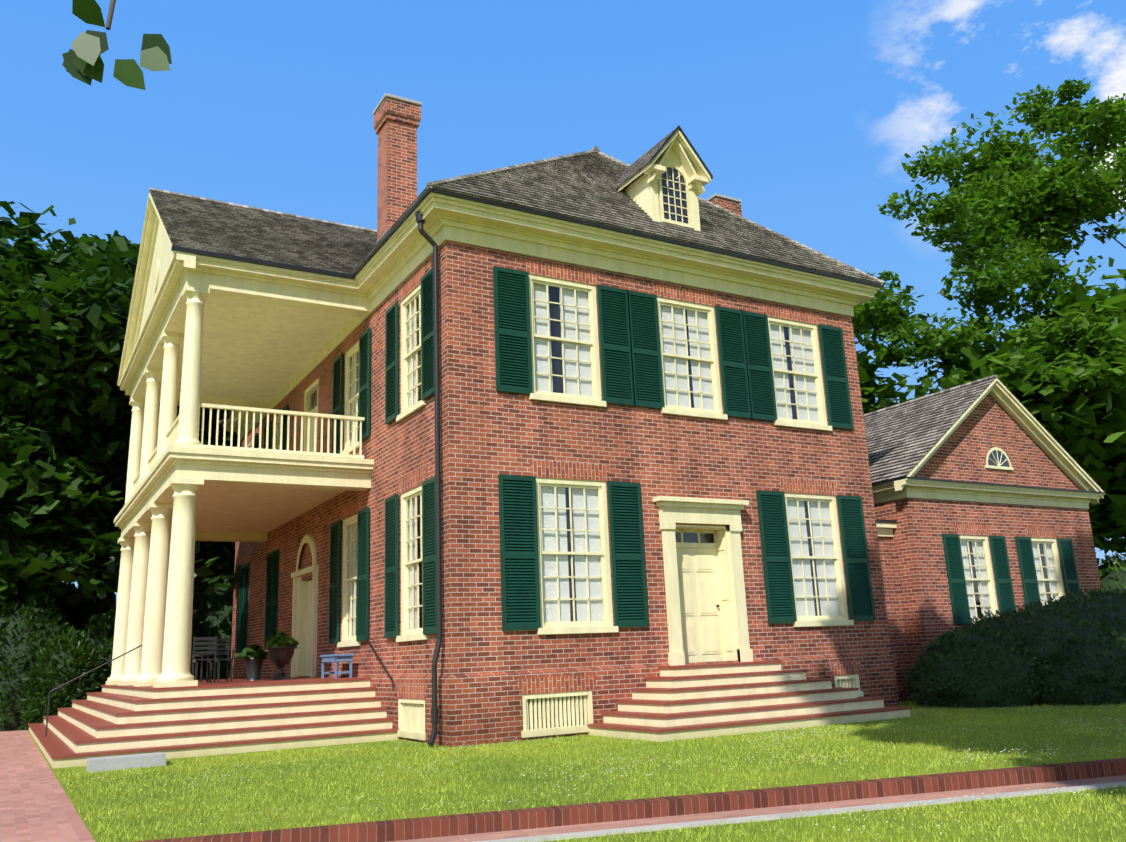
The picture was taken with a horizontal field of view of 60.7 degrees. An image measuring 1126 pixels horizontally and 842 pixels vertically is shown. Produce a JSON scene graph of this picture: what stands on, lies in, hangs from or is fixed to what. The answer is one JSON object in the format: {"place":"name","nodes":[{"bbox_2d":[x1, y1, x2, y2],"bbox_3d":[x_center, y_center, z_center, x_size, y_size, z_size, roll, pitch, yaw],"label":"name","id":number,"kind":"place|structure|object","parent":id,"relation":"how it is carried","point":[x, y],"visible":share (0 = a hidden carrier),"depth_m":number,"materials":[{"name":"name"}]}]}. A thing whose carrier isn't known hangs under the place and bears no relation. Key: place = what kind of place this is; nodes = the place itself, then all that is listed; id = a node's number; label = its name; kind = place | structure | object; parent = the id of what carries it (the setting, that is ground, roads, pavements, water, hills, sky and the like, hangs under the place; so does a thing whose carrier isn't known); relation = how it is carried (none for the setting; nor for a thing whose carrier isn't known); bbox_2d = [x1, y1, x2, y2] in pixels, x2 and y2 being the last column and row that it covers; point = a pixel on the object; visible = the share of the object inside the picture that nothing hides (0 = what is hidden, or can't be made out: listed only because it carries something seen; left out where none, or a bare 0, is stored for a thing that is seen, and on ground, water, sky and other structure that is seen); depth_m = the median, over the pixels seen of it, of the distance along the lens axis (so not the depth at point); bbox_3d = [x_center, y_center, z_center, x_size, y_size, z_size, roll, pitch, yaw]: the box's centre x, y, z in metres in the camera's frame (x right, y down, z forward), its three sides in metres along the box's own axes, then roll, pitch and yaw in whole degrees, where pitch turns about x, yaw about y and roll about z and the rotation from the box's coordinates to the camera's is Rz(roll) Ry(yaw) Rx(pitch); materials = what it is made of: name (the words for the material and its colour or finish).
{"place":"outdoors","nodes":[
{"label":"outdoors","id":0,"kind":"place"},
{"bbox_2d":[62,0,171,89],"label":"overhanging twig","id":1,"kind":"object","parent":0,"point":[83,62],"visible":1,"depth_m":1.20,"materials":[{"name":"green plant"}]},
{"bbox_2d":[0,0,1125,604],"label":"sky","id":2,"kind":"structure","parent":0,"point":[807,114],"materials":[{"name":"blue"}]},
{"bbox_2d":[27,701,1125,841],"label":"terrace lawn","id":3,"kind":"structure","parent":0,"point":[130,821],"depth_m":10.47,"materials":[{"name":"green plant"}]},
{"bbox_2d":[17,252,131,569],"bbox_3d":[-18.321,2.480,37.830,17.478,17.949,18.823,-7,-14,19],"label":"tree","id":4,"kind":"object","parent":3,"relation":"on","point":[67,271],"depth_m":33.81,"materials":[{"name":"green plant"}]},
{"bbox_2d":[41,230,137,268],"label":"tree","id":5,"kind":"object","parent":3,"relation":"on","point":[132,246],"depth_m":44.92,"materials":[{"name":"green plant"}]},
{"bbox_2d":[0,372,230,572],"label":"tree","id":6,"kind":"object","parent":3,"relation":"on","point":[104,463],"visible":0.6,"depth_m":27.12,"materials":[{"name":"green plant"}]},
{"bbox_2d":[0,558,234,730],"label":"shrubs","id":7,"kind":"object","parent":3,"relation":"on","point":[50,646],"visible":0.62,"depth_m":24.26,"materials":[{"name":"green plant"}]},
{"bbox_2d":[0,249,236,619],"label":"tree","id":8,"kind":"object","parent":3,"relation":"on","point":[43,332],"visible":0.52,"depth_m":26.43,"materials":[{"name":"green plant"}]},
{"bbox_2d":[0,201,241,638],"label":"tree","id":9,"kind":"object","parent":3,"relation":"on","point":[33,568],"visible":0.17,"depth_m":26.02,"materials":[{"name":"green plant"}]},
{"bbox_2d":[86,752,165,771],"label":"stone block","id":10,"kind":"structure","parent":3,"relation":"on","point":[145,760],"depth_m":12.97,"materials":[{"name":"grey stone"}]},
{"bbox_2d":[39,541,219,607],"bbox_3d":[-16.851,4.718,36.724,16.059,13.936,17.659,0,-14,-8],"label":"tree","id":11,"kind":"object","parent":3,"relation":"on","point":[77,598],"depth_m":36.79,"materials":[{"name":"green plant"}]},
{"bbox_2d":[114,407,237,446],"bbox_3d":[-10.934,4.086,39.683,18.540,15.768,14.342,5,-16,-29],"label":"tree","id":12,"kind":"object","parent":3,"relation":"on","point":[220,433],"depth_m":35.26,"materials":[{"name":"green plant"}]},
{"bbox_2d":[28,193,398,768],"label":"portico","id":13,"kind":"structure","parent":3,"relation":"on","point":[211,330],"depth_m":18.32,"materials":[{"name":"beige paint"}]},
{"bbox_2d":[191,654,216,682],"bbox_3d":[-7.230,4.968,19.246,0.560,0.560,0.560,5,-16,-29],"label":"porch table","id":14,"kind":"object","parent":13,"relation":"on","point":[201,678],"visible":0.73,"depth_m":19.21,"materials":[{"name":"black metal"}]},
{"bbox_2d":[192,636,219,682],"bbox_3d":[-6.971,4.658,18.778,0.440,0.900,0.420,5,-16,-29],"label":"porch chair","id":15,"kind":"object","parent":13,"relation":"on","point":[215,659],"visible":0.92,"depth_m":18.94,"materials":[{"name":"black wood"}]},
{"bbox_2d":[45,633,393,736],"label":"portico handrails","id":16,"kind":"object","parent":13,"relation":"attached to","point":[368,638],"visible":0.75,"depth_m":17.96,"materials":[{"name":"metal"}]},
{"bbox_2d":[206,638,232,681],"bbox_3d":[-7.181,4.992,20.114,0.440,0.900,0.420,5,-16,-29],"label":"porch chair","id":17,"kind":"object","parent":13,"relation":"on","point":[224,648],"visible":0.79,"depth_m":20.30,"materials":[{"name":"black wood"}]},
{"bbox_2d":[237,643,267,680],"bbox_3d":[-6.396,4.973,19.895,0.663,0.770,0.668,5,-16,-29],"label":"porch planter","id":18,"kind":"object","parent":13,"relation":"on","point":[254,656],"visible":1,"depth_m":19.77,"materials":[{"name":"black metal"}]},
{"bbox_2d":[264,630,299,679],"bbox_3d":[-5.584,4.638,19.059,0.688,0.958,0.713,5,-16,-29],"label":"potted plant","id":19,"kind":"object","parent":13,"relation":"on","point":[279,648],"visible":1,"depth_m":18.90,"materials":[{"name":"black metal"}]},
{"bbox_2d":[320,653,353,677],"bbox_3d":[-4.302,4.656,18.257,0.360,0.440,1.000,5,-16,-29],"label":"side table","id":20,"kind":"object","parent":13,"relation":"on","point":[336,658],"visible":1,"depth_m":17.94,"materials":[{"name":"blue wood"}]},
{"bbox_2d":[229,240,898,746],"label":"house walls","id":21,"kind":"structure","parent":3,"relation":"on","point":[491,672],"depth_m":16.84,"materials":[{"name":"brick"}]},
{"bbox_2d":[118,129,1104,522],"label":"house roofs","id":22,"kind":"structure","parent":21,"relation":"on","point":[902,439],"depth_m":20.11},
{"bbox_2d":[372,93,741,243],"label":"house chimneys","id":23,"kind":"object","parent":22,"relation":"on","point":[397,119],"visible":0.23,"depth_m":20.34,"materials":[{"name":"red brick"}]},
{"bbox_2d":[236,266,1080,652],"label":"window shutters","id":24,"kind":"object","parent":21,"relation":"attached to","point":[630,354],"visible":0.85,"depth_m":17.73,"materials":[{"name":"green wood"}]},
{"bbox_2d":[66,701,1124,841],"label":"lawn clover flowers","id":25,"kind":"object","parent":3,"relation":"on","point":[731,768],"visible":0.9,"depth_m":10.57,"materials":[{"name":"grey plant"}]},
{"bbox_2d":[220,125,1104,746],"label":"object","id":26,"kind":"structure","parent":3,"relation":"on","point":[702,573],"depth_m":17.69,"materials":[{"name":"white paint"}]},
{"bbox_2d":[587,660,911,741],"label":"front steps","id":27,"kind":"structure","parent":3,"relation":"on","point":[683,702],"depth_m":15.32,"materials":[{"name":"beige paint"}]},
{"bbox_2d":[854,337,903,414],"bbox_3d":[5.521,3.158,36.689,19.319,14.646,15.295,5,-16,-29],"label":"tree","id":28,"kind":"object","parent":3,"relation":"on","point":[871,389],"depth_m":33.25,"materials":[{"name":"green plant"}]},
{"bbox_2d":[860,372,1096,553],"bbox_3d":[11.294,4.567,38.877,17.352,12.924,14.098,10,-18,-40],"label":"tree","id":29,"kind":"object","parent":3,"relation":"on","point":[900,382],"visible":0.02,"depth_m":39.10,"materials":[{"name":"green plant"}]},
{"bbox_2d":[874,393,1101,700],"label":"wing walls","id":30,"kind":"structure","parent":3,"relation":"on","point":[916,589],"depth_m":22.09,"materials":[{"name":"brick"}]},
{"bbox_2d":[852,78,1125,399],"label":"tree","id":31,"kind":"object","parent":3,"relation":"on","point":[1015,200],"visible":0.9,"depth_m":32.22,"materials":[{"name":"green plant"}]},
{"bbox_2d":[885,390,1125,564],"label":"tree","id":32,"kind":"object","parent":3,"relation":"on","point":[1107,514],"visible":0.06,"depth_m":29.80,"materials":[{"name":"green plant"}]},
{"bbox_2d":[905,584,1125,707],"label":"yew shrub","id":33,"kind":"object","parent":3,"relation":"on","point":[1068,650],"visible":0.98,"depth_m":17.76,"materials":[{"name":"green plant"}]},
{"bbox_2d":[914,269,1125,470],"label":"tree","id":34,"kind":"object","parent":3,"relation":"on","point":[1071,421],"visible":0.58,"depth_m":27.06,"materials":[{"name":"green plant"}]},
{"bbox_2d":[1097,553,1125,592],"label":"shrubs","id":35,"kind":"object","parent":3,"relation":"on","point":[1112,572],"visible":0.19,"depth_m":28.25,"materials":[{"name":"green plant"}]},
{"bbox_2d":[503,783,1125,841],"bbox_3d":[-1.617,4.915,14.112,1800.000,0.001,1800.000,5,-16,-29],"label":"ground","id":36,"kind":"structure","parent":0,"point":[1037,803],"depth_m":7.35,"materials":[{"name":"green plant"}]},
{"bbox_2d":[0,730,1125,841],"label":"brick walkway","id":37,"kind":"structure","parent":36,"relation":"on","point":[36,804],"depth_m":8.31,"materials":[{"name":"brick"}]}
]}

